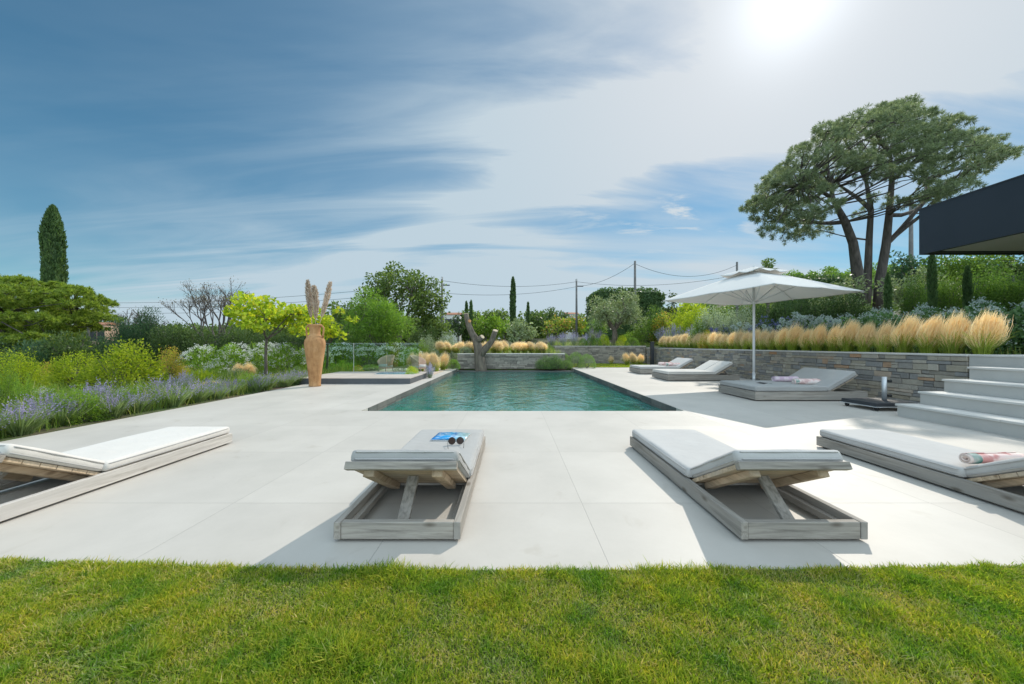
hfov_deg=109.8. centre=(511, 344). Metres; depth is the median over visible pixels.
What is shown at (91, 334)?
window
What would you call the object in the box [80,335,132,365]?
conifer shrub
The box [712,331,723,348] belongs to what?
feather grass
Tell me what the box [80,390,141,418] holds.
lavender
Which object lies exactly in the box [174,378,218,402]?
lavender
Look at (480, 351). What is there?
pruned olive
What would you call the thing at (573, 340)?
perovskia
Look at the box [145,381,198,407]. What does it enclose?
lavender
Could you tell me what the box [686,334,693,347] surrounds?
feather grass
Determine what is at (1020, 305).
hydrangea
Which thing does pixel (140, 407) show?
lavender
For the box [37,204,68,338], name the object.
cypress tree
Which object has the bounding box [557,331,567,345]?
perovskia
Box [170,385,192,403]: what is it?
light green shrub
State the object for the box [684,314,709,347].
green shrub
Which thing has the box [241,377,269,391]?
lavender
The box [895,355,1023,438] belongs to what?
staircase
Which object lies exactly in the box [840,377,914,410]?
parasol stand
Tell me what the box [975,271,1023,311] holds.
climbing plant
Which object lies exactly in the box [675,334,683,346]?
feather grass
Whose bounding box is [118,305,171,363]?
conifer shrub
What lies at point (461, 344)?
feather grass
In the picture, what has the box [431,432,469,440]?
magazine
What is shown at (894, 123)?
umbrella pine
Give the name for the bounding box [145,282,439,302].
power line
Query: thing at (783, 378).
rolled towel
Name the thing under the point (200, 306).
power line
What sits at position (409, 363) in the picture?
feather grass
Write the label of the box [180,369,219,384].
mounded grass
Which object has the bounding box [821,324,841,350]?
feather grass
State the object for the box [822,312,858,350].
hydrangea
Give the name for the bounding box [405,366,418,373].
mounded grass
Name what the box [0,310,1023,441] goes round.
ground
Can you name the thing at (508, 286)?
power line
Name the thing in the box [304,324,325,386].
amphora
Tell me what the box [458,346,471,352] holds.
silver shrub
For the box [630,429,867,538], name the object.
sun lounger
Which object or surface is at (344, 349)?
oleander
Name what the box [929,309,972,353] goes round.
feather grass
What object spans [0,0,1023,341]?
sky
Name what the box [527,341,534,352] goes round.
feather grass
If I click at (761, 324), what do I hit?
blue flower
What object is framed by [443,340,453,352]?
feather grass
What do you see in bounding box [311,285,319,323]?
dried frond
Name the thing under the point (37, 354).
conifer shrub
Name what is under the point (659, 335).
perovskia
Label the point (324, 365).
oleander
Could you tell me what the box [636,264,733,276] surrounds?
power line
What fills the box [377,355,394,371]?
wicker chair
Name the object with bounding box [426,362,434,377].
perovskia
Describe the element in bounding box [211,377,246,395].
lavender
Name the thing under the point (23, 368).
yellow green shrub
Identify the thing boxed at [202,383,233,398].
lavender
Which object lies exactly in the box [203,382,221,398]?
light green shrub
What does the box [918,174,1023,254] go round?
house
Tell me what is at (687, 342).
feather grass
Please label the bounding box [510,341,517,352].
feather grass
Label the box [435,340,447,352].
feather grass
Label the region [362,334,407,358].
dark shrub
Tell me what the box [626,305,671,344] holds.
green shrub
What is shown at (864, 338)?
feather grass
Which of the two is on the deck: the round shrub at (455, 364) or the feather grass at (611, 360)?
the round shrub at (455, 364)
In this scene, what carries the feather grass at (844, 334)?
on the stone wall at (910, 375)
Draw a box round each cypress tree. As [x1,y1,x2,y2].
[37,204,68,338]
[464,301,467,342]
[469,300,472,341]
[509,276,516,343]
[525,302,529,342]
[883,272,893,318]
[926,255,937,314]
[961,265,973,309]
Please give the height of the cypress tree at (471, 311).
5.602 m
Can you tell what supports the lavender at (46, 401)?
on the ground at (276, 387)
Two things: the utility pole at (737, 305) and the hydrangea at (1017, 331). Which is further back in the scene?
the utility pole at (737, 305)
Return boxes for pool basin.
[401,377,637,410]
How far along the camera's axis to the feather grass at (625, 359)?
19.54 m
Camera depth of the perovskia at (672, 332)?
19.94 m
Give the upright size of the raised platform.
0.200 m
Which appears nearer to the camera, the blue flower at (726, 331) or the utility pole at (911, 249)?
the blue flower at (726, 331)
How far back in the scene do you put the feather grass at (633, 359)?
19.31 m
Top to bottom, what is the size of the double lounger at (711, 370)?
0.583 m
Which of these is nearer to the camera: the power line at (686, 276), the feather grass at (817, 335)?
the feather grass at (817, 335)
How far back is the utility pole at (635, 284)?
32.91 m
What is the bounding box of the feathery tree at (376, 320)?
[339,285,416,360]
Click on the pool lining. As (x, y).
(387, 403)
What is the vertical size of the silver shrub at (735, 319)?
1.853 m
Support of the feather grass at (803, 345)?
on the stone wall at (910, 375)
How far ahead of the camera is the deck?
2.59 m
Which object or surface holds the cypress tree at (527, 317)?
on the ground at (276, 387)
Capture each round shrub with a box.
[446,359,460,369]
[559,360,572,368]
[567,351,584,367]
[577,353,595,368]
[578,338,586,345]
[592,338,601,345]
[624,337,638,345]
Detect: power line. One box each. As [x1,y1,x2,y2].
[108,289,440,307]
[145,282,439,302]
[447,281,571,286]
[447,287,572,294]
[582,277,723,285]
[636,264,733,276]
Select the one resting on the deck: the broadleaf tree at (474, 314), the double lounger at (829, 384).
the double lounger at (829, 384)
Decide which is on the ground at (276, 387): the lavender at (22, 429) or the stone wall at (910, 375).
the lavender at (22, 429)
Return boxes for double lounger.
[629,358,693,373]
[652,360,739,380]
[719,367,867,399]
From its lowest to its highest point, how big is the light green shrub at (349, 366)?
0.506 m
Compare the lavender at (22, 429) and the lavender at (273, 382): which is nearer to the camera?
the lavender at (22, 429)
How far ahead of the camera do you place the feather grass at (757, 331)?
11.83 m
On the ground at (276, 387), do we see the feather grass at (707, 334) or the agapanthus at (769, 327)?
the agapanthus at (769, 327)
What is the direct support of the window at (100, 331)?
in the farmhouse at (99, 333)
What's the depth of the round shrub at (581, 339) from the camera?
21.79 m
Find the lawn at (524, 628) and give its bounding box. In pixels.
[0,561,1023,683]
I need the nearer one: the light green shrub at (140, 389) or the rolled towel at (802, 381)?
the light green shrub at (140, 389)
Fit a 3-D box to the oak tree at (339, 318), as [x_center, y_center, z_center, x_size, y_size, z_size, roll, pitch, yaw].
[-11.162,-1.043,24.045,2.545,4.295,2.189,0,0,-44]
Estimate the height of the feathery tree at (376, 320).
4.391 m
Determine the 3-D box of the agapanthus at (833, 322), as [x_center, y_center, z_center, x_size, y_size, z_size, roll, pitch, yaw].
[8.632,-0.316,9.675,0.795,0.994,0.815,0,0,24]
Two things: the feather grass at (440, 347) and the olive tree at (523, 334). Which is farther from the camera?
the olive tree at (523, 334)
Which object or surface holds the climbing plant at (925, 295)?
on the ground at (276, 387)
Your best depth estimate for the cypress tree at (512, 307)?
37.81 m
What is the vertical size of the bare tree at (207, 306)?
5.338 m
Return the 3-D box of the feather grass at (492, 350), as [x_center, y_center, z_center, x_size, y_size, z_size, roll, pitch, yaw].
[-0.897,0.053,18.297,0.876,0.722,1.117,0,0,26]
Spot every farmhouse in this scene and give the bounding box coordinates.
[90,322,118,344]
[444,313,461,342]
[565,312,578,338]
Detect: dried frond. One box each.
[304,279,312,321]
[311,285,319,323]
[319,281,331,323]
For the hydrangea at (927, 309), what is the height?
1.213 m
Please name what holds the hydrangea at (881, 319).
on the ground at (276, 387)
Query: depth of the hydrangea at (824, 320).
10.86 m
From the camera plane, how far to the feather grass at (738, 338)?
12.72 m
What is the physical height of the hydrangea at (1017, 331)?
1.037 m
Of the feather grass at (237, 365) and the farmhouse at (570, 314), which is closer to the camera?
the feather grass at (237, 365)
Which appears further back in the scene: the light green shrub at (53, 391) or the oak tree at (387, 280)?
the oak tree at (387, 280)
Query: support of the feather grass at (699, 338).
on the stone wall at (910, 375)
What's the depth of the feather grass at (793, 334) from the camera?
10.11 m
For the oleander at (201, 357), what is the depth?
12.01 m
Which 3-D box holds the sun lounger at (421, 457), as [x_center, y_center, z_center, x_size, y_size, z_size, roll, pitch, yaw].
[-0.635,0.853,2.925,0.700,0.474,1.880,0,0,0]
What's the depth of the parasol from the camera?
9.00 m
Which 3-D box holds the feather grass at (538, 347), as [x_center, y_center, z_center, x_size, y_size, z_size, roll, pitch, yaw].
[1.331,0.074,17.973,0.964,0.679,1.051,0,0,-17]
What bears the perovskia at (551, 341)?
on the ground at (276, 387)
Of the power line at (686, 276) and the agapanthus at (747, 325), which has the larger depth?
the power line at (686, 276)
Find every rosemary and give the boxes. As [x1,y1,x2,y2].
[535,355,555,368]
[546,354,565,368]
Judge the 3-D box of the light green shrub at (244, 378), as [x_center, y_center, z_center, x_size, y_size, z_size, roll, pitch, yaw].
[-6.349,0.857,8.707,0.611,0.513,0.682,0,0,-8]
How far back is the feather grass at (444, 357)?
15.50 m
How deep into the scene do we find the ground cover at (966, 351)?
7.49 m
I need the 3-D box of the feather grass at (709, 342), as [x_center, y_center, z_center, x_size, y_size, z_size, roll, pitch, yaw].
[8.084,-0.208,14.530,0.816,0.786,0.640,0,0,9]
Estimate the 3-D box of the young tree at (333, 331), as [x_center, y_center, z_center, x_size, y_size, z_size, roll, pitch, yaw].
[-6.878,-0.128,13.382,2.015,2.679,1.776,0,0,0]
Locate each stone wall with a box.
[457,353,564,368]
[554,346,645,363]
[646,348,991,405]
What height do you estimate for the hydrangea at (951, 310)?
1.032 m
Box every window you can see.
[90,330,96,340]
[97,330,103,339]
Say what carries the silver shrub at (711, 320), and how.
on the ground at (276, 387)
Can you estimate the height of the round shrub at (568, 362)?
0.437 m
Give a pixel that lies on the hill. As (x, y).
(719, 306)
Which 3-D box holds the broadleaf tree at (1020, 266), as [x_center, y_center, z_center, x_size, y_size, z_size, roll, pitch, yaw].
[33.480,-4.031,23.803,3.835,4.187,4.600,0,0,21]
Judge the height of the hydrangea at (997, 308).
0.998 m
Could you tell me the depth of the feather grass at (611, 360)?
20.14 m
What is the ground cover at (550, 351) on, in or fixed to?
on the ground at (276, 387)
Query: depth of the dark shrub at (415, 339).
21.70 m
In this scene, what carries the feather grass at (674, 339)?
on the stone wall at (910, 375)
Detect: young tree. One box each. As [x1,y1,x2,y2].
[221,290,326,375]
[298,306,359,371]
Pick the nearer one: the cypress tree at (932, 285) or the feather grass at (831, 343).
the feather grass at (831, 343)
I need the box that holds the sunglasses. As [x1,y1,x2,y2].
[448,437,463,447]
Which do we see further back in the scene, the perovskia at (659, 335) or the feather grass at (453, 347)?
the perovskia at (659, 335)
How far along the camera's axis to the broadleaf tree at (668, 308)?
35.91 m
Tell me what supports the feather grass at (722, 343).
on the stone wall at (910, 375)
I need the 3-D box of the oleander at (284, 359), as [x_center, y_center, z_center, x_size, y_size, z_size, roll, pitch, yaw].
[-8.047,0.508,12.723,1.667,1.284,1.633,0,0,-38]
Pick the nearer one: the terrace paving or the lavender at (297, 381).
the lavender at (297, 381)
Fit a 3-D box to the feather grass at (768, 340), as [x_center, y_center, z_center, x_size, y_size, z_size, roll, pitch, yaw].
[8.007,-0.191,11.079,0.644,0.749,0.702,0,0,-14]
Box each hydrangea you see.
[804,314,830,350]
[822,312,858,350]
[840,312,883,351]
[858,306,893,319]
[865,307,904,351]
[890,310,940,352]
[903,302,947,322]
[912,307,977,352]
[941,304,1023,353]
[956,296,1011,317]
[992,302,1023,354]
[1007,301,1023,324]
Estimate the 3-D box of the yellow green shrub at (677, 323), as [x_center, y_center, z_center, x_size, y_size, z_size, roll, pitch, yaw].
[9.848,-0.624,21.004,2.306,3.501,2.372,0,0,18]
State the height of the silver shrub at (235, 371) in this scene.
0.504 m
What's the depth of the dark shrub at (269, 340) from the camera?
19.86 m
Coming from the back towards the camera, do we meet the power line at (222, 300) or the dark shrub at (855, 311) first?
the power line at (222, 300)
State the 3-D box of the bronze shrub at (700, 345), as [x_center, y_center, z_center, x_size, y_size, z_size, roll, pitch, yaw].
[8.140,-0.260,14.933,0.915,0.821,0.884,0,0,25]
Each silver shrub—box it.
[225,367,245,376]
[414,334,435,353]
[433,331,460,362]
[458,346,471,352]
[693,305,737,336]
[713,305,760,334]
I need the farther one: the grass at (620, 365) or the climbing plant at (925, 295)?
the grass at (620, 365)
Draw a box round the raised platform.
[299,372,427,384]
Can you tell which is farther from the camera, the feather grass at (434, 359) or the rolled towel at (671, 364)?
the feather grass at (434, 359)
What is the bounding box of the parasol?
[663,265,864,379]
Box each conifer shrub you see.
[0,338,58,372]
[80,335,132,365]
[96,316,142,363]
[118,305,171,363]
[325,321,350,359]
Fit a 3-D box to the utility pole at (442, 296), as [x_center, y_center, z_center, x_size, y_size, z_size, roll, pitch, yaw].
[-6.496,-3.068,34.980,0.882,7.086,0.314,0,0,0]
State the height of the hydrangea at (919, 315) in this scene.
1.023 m
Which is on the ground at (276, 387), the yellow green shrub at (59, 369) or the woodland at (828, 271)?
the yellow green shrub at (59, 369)
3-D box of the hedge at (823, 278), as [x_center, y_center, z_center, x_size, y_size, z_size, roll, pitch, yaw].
[22.607,-2.869,26.756,5.956,4.987,2.288,0,0,0]
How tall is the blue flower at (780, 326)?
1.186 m
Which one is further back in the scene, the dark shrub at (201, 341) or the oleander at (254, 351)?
the dark shrub at (201, 341)
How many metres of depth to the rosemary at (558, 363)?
16.70 m
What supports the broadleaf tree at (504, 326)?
on the ground at (276, 387)
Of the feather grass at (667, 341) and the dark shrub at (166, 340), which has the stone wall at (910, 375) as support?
the feather grass at (667, 341)
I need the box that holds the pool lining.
[368,369,675,410]
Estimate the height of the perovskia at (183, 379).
0.557 m
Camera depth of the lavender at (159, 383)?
7.10 m
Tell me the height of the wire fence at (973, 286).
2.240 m
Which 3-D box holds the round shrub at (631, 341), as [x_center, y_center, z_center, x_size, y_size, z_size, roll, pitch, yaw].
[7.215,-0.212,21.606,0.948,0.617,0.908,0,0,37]
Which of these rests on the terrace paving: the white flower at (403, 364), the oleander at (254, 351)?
the white flower at (403, 364)
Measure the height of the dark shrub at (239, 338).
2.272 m
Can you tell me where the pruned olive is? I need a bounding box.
[464,313,497,371]
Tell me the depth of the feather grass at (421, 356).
14.60 m
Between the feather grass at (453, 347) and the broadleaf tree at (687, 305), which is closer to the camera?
the feather grass at (453, 347)
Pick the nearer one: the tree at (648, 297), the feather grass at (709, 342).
the feather grass at (709, 342)
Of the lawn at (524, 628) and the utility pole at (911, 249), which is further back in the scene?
the utility pole at (911, 249)
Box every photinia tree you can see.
[541,314,574,339]
[560,315,586,336]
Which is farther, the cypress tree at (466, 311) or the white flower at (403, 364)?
the cypress tree at (466, 311)
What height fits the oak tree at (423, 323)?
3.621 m
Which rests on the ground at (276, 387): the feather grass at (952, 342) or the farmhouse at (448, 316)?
the farmhouse at (448, 316)
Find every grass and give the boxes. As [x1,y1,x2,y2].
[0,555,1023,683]
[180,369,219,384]
[228,362,243,374]
[241,361,257,374]
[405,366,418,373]
[406,350,414,370]
[415,351,427,371]
[422,350,428,358]
[425,352,431,367]
[429,353,444,370]
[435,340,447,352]
[439,352,453,369]
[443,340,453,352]
[451,343,458,352]
[454,341,464,352]
[490,339,498,352]
[495,342,504,352]
[500,339,509,351]
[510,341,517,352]
[511,342,522,352]
[520,341,529,352]
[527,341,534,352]
[531,340,543,352]
[541,342,548,352]
[572,363,649,367]
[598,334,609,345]
[607,355,613,363]
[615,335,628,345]
[622,353,629,364]
[629,352,637,364]
[637,353,645,364]
[659,334,664,346]
[663,336,673,346]
[669,336,674,346]
[672,334,679,346]
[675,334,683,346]
[679,332,687,347]
[683,336,689,347]
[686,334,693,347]
[691,333,699,347]
[696,333,703,346]
[698,332,709,348]
[704,331,715,348]
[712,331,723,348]
[715,334,728,348]
[722,332,735,348]
[732,329,745,348]
[737,328,751,349]
[746,327,761,349]
[756,328,768,349]
[762,329,777,349]
[770,326,789,349]
[782,321,805,350]
[793,326,811,350]
[800,322,827,350]
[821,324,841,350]
[833,318,861,351]
[850,320,879,351]
[871,320,895,351]
[881,315,922,352]
[907,311,945,352]
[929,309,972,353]
[954,305,1014,353]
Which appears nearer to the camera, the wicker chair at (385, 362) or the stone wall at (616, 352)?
the wicker chair at (385, 362)
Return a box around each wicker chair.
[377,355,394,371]
[410,355,426,371]
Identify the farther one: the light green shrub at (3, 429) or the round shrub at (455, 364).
the round shrub at (455, 364)
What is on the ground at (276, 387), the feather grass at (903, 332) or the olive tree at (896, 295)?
the olive tree at (896, 295)
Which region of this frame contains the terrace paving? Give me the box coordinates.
[340,368,450,374]
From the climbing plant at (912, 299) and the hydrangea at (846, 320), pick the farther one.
the climbing plant at (912, 299)
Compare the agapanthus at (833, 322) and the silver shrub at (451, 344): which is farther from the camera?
the silver shrub at (451, 344)
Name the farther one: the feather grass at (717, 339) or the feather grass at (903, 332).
the feather grass at (717, 339)
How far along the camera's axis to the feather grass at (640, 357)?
19.75 m
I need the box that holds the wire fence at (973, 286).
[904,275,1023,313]
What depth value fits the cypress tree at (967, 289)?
12.95 m
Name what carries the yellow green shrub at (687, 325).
on the ground at (276, 387)
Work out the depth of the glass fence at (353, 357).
12.71 m
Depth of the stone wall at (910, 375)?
7.71 m
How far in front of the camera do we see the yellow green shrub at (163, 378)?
8.65 m
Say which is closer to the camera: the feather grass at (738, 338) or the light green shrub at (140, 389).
the light green shrub at (140, 389)
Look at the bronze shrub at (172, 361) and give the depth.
9.99 m
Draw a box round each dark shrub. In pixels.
[0,335,39,361]
[21,329,126,369]
[137,319,195,364]
[167,324,221,364]
[211,324,257,362]
[241,328,288,361]
[278,334,305,360]
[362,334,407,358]
[404,325,440,353]
[744,301,787,333]
[769,298,814,332]
[789,295,849,326]
[821,292,874,321]
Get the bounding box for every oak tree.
[325,298,360,335]
[354,261,451,348]
[410,311,454,342]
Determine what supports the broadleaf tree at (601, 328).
on the ground at (276, 387)
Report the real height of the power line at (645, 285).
0.746 m
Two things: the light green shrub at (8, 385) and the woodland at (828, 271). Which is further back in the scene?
the woodland at (828, 271)
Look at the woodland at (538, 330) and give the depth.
61.45 m
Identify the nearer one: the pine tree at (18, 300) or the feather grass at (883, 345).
the feather grass at (883, 345)
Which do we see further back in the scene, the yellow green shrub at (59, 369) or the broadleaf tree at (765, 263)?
the broadleaf tree at (765, 263)
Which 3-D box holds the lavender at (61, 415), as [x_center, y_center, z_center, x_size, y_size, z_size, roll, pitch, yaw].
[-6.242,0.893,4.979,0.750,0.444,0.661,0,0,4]
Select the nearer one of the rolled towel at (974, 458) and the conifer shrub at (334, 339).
the rolled towel at (974, 458)
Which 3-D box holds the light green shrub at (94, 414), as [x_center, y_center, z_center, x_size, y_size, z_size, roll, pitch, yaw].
[-6.203,0.818,5.144,0.601,0.594,0.670,0,0,16]
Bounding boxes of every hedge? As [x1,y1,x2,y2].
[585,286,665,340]
[775,272,862,314]
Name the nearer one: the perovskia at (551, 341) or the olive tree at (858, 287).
the olive tree at (858, 287)
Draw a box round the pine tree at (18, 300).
[0,273,126,348]
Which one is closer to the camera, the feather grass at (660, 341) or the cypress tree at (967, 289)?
the cypress tree at (967, 289)
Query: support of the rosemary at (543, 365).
on the ground at (276, 387)
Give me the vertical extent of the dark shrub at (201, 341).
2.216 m
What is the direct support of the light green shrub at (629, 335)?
on the ground at (276, 387)
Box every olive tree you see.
[504,318,539,342]
[587,289,646,344]
[809,273,873,312]
[869,265,954,312]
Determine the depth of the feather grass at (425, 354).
16.21 m
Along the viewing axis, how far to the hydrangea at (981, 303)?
7.99 m
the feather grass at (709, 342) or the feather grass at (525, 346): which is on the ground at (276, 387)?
the feather grass at (525, 346)
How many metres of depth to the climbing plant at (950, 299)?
13.87 m
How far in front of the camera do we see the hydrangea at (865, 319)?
9.51 m
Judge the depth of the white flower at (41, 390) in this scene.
6.22 m
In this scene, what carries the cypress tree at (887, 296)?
on the ground at (276, 387)
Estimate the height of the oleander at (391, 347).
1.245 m
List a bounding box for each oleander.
[175,343,233,373]
[208,341,258,371]
[241,340,286,370]
[257,341,306,374]
[288,345,333,371]
[323,341,361,364]
[343,343,385,364]
[372,342,408,364]
[397,347,421,366]
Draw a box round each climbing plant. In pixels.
[895,273,926,320]
[914,280,953,318]
[921,269,976,316]
[955,263,1017,309]
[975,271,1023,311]
[1001,270,1023,311]
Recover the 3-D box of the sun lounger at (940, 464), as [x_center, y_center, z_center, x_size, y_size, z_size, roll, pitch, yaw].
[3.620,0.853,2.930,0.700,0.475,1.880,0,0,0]
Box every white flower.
[32,384,52,397]
[199,358,229,379]
[392,353,405,371]
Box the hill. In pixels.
[675,275,896,309]
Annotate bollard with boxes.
[650,342,654,364]
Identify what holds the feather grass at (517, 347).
on the ground at (276, 387)
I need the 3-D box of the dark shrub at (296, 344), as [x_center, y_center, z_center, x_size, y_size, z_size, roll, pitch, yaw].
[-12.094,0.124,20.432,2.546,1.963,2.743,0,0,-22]
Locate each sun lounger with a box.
[0,426,231,521]
[334,429,484,538]
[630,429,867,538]
[816,429,1023,512]
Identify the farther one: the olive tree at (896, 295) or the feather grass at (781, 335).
the olive tree at (896, 295)
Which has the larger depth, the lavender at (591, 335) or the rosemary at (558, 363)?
the lavender at (591, 335)
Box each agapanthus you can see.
[730,321,740,332]
[742,322,751,348]
[761,324,771,349]
[777,318,791,349]
[790,311,807,350]
[807,314,823,347]
[825,316,841,345]
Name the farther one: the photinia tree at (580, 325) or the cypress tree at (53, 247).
the photinia tree at (580, 325)
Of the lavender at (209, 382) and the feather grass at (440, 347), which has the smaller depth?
the lavender at (209, 382)
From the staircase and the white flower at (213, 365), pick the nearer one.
the staircase
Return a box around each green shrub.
[0,347,53,391]
[0,362,22,411]
[0,409,16,437]
[6,369,41,410]
[41,350,101,391]
[43,383,76,402]
[44,382,113,426]
[66,335,170,391]
[104,385,139,412]
[125,382,153,398]
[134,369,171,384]
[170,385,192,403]
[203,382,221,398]
[237,370,261,391]
[331,334,369,359]
[332,359,357,371]
[359,364,382,370]
[408,339,430,353]
[623,330,640,341]
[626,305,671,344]
[666,304,692,335]
[680,303,713,335]
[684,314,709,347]
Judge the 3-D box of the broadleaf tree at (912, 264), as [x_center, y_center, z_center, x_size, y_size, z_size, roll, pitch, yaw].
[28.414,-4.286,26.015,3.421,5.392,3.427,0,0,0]
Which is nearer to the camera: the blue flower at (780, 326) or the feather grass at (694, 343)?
the blue flower at (780, 326)
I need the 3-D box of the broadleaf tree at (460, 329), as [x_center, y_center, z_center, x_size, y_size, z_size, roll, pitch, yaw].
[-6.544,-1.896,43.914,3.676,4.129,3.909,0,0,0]
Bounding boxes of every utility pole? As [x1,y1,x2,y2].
[441,277,449,338]
[575,279,582,340]
[633,261,636,332]
[736,262,738,322]
[908,206,918,267]
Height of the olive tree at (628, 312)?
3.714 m
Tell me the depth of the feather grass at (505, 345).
18.60 m
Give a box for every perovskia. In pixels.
[171,369,198,387]
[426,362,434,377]
[546,335,555,344]
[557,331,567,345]
[567,330,578,344]
[594,331,603,342]
[656,326,667,341]
[663,323,683,336]
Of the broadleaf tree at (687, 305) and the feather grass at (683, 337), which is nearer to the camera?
the feather grass at (683, 337)
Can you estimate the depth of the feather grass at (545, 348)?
18.02 m
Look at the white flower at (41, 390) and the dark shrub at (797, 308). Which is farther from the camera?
the dark shrub at (797, 308)
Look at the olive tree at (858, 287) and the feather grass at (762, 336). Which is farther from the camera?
the olive tree at (858, 287)
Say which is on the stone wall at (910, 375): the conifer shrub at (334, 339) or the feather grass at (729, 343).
the feather grass at (729, 343)
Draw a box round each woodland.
[1,300,901,342]
[697,260,1022,312]
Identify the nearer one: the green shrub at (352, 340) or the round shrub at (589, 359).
the round shrub at (589, 359)
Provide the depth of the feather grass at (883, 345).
7.63 m
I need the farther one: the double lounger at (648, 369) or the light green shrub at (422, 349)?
the light green shrub at (422, 349)
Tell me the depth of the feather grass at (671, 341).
18.30 m
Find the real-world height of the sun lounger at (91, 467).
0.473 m
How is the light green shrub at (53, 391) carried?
on the ground at (276, 387)
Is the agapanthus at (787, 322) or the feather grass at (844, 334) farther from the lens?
the agapanthus at (787, 322)
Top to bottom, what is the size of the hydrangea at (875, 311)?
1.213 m
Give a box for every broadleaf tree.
[447,313,471,341]
[462,309,484,342]
[464,312,504,341]
[475,308,509,331]
[494,317,518,341]
[524,307,570,338]
[580,318,607,338]
[662,290,680,321]
[672,302,708,323]
[761,257,778,317]
[887,250,939,314]
[916,255,1021,293]
[984,255,1023,299]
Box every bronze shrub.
[35,361,53,379]
[157,345,191,380]
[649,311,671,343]
[697,329,716,347]
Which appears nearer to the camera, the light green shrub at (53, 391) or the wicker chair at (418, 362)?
the light green shrub at (53, 391)
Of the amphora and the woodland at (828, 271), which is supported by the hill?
the woodland at (828, 271)
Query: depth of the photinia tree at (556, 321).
44.16 m
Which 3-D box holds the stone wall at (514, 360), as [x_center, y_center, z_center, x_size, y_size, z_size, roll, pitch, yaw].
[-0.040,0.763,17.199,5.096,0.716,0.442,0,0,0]
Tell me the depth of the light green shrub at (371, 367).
15.04 m
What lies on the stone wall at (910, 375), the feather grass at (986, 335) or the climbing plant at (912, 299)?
the feather grass at (986, 335)
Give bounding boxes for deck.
[0,368,1023,569]
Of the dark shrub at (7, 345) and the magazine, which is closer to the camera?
the magazine
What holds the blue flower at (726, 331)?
on the ground at (276, 387)
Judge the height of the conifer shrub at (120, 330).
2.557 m
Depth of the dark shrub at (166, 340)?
17.60 m
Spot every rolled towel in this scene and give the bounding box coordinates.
[665,363,679,365]
[771,376,798,381]
[791,378,820,383]
[959,452,1023,463]
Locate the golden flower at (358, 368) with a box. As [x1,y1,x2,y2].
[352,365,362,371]
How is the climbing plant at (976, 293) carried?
on the ground at (276, 387)
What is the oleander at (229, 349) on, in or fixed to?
on the ground at (276, 387)
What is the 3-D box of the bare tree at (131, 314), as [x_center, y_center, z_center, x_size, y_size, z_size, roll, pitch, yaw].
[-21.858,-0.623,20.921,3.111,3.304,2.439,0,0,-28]
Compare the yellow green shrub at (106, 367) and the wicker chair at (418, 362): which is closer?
the yellow green shrub at (106, 367)
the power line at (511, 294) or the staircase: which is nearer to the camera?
the staircase
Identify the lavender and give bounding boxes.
[0,396,62,436]
[0,412,23,429]
[3,388,71,412]
[24,394,94,426]
[67,377,127,400]
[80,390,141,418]
[110,387,165,412]
[134,373,186,400]
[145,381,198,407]
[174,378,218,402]
[194,376,230,388]
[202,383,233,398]
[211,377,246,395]
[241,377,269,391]
[255,370,281,389]
[273,371,299,386]
[283,368,307,384]
[586,327,595,343]
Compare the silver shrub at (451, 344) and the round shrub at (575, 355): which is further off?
the silver shrub at (451, 344)
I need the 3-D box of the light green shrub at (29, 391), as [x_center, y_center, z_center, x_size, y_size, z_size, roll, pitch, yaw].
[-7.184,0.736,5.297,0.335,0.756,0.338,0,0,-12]
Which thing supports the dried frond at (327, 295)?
in the amphora
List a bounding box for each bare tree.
[105,307,168,330]
[158,278,250,343]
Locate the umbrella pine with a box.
[738,93,1023,309]
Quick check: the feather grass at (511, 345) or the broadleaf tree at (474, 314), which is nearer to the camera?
the feather grass at (511, 345)
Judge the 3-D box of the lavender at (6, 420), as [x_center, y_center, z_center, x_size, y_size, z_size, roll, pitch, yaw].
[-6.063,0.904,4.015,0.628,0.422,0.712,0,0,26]
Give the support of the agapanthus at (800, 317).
on the ground at (276, 387)
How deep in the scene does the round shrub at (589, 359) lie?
16.88 m
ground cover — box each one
[0,363,351,438]
[333,340,656,366]
[726,344,1023,354]
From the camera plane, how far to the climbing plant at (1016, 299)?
12.60 m
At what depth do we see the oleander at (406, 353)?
17.64 m
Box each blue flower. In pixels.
[714,324,729,347]
[748,314,777,349]
[770,316,800,349]
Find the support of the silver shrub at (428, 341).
on the ground at (276, 387)
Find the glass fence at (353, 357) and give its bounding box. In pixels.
[353,343,386,371]
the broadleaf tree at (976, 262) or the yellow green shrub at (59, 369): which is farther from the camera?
the broadleaf tree at (976, 262)

